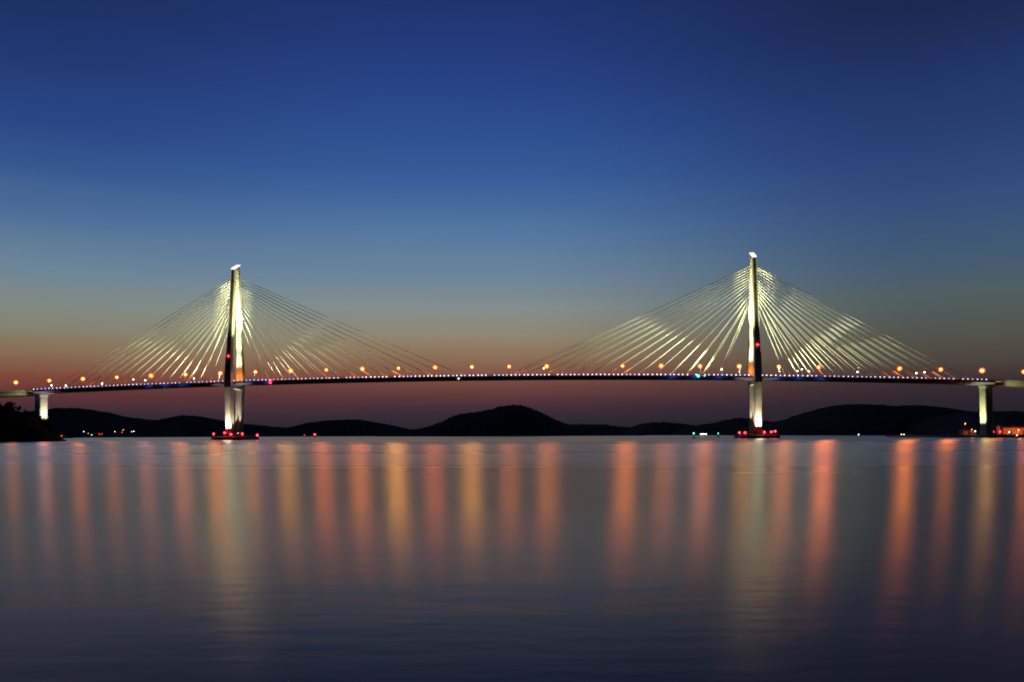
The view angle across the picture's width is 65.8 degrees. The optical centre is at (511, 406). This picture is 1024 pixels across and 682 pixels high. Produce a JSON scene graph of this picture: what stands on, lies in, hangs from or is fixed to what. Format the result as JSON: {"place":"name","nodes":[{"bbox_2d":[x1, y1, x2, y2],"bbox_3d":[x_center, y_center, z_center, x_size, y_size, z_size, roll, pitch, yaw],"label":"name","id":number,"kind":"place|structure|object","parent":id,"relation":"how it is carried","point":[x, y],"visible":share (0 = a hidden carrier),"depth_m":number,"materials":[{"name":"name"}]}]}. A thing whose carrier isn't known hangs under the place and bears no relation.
{"place":"outdoors","nodes":[
{"label":"outdoors","id":0,"kind":"place"},
{"bbox_2d":[0,405,66,441],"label":"headland","id":1,"kind":"structure","parent":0,"point":[17,426],"depth_m":583.44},
{"bbox_2d":[0,389,34,397],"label":"approach viaduct","id":2,"kind":"object","parent":1,"relation":"on","point":[18,393],"visible":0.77,"depth_m":778.40,"materials":[{"name":"concrete"}]},
{"bbox_2d":[25,408,197,437],"bbox_3d":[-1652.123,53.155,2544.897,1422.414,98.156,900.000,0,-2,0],"label":"hill","id":3,"kind":"structure","parent":0,"point":[74,422],"depth_m":2284.40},
{"bbox_2d":[160,415,312,436],"bbox_3d":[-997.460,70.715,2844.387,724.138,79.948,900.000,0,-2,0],"label":"hill","id":4,"kind":"structure","parent":0,"point":[199,426],"depth_m":2574.85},
{"bbox_2d":[283,419,411,435],"bbox_3d":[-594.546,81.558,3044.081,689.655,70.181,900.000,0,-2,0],"label":"hill","id":5,"kind":"structure","parent":0,"point":[353,427],"depth_m":2719.62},
{"bbox_2d":[375,404,645,436],"bbox_3d":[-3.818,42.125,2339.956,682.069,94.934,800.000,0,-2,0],"label":"hill","id":6,"kind":"structure","parent":0,"point":[513,420],"depth_m":2016.66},
{"bbox_2d":[0,435,1023,681],"bbox_3d":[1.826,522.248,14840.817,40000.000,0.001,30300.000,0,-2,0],"label":"water","id":7,"kind":"structure","parent":0,"point":[560,559],"depth_m":25.37,"materials":[{"name":"blue liquid"}]},
{"bbox_2d":[23,252,1014,439],"bbox_3d":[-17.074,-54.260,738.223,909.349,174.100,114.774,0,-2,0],"label":"cable stayed bridge","id":8,"kind":"structure","parent":7,"relation":"in","point":[754,378],"depth_m":733.93,"materials":[{"name":"concrete"}]},
{"bbox_2d":[993,379,1023,387],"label":"approach viaduct","id":9,"kind":"object","parent":7,"relation":"on","point":[1012,384],"visible":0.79,"depth_m":693.79,"materials":[{"name":"concrete"}]},
{"bbox_2d":[0,0,1023,429],"label":"sky","id":10,"kind":"structure","parent":0,"point":[489,186],"materials":[{"name":"blue"}]},
{"bbox_2d":[572,424,628,432],"bbox_3d":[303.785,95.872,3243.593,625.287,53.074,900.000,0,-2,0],"label":"hill","id":11,"kind":"structure","parent":0,"point":[609,428],"depth_m":2980.89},
{"bbox_2d":[621,422,694,434],"bbox_3d":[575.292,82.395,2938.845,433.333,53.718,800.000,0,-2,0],"label":"hill","id":12,"kind":"structure","parent":0,"point":[660,428],"depth_m":2687.14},
{"bbox_2d":[670,417,772,434],"bbox_3d":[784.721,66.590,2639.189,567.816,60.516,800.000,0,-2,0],"label":"hill","id":13,"kind":"structure","parent":0,"point":[719,427],"depth_m":2428.85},
{"bbox_2d":[713,404,972,435],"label":"hill","id":14,"kind":"structure","parent":0,"point":[857,419],"depth_m":1712.30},
{"bbox_2d":[885,435,1023,436],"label":"quay","id":15,"kind":"structure","parent":0,"point":[927,435],"depth_m":785.30,"materials":[{"name":"concrete"}]},
{"bbox_2d":[905,411,1023,434],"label":"hill","id":16,"kind":"structure","parent":0,"point":[949,424],"depth_m":1453.73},
{"bbox_2d":[959,430,975,434],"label":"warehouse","id":17,"kind":"structure","parent":0,"point":[965,432],"depth_m":747.73,"materials":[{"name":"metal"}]},
{"bbox_2d":[996,425,999,433],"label":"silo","id":18,"kind":"object","parent":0,"point":[997,429],"visible":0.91,"depth_m":736.55,"materials":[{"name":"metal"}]},
{"bbox_2d":[1000,426,1023,434],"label":"warehouse","id":19,"kind":"structure","parent":0,"point":[1014,430],"depth_m":735.96,"materials":[{"name":"metal"}]}
]}

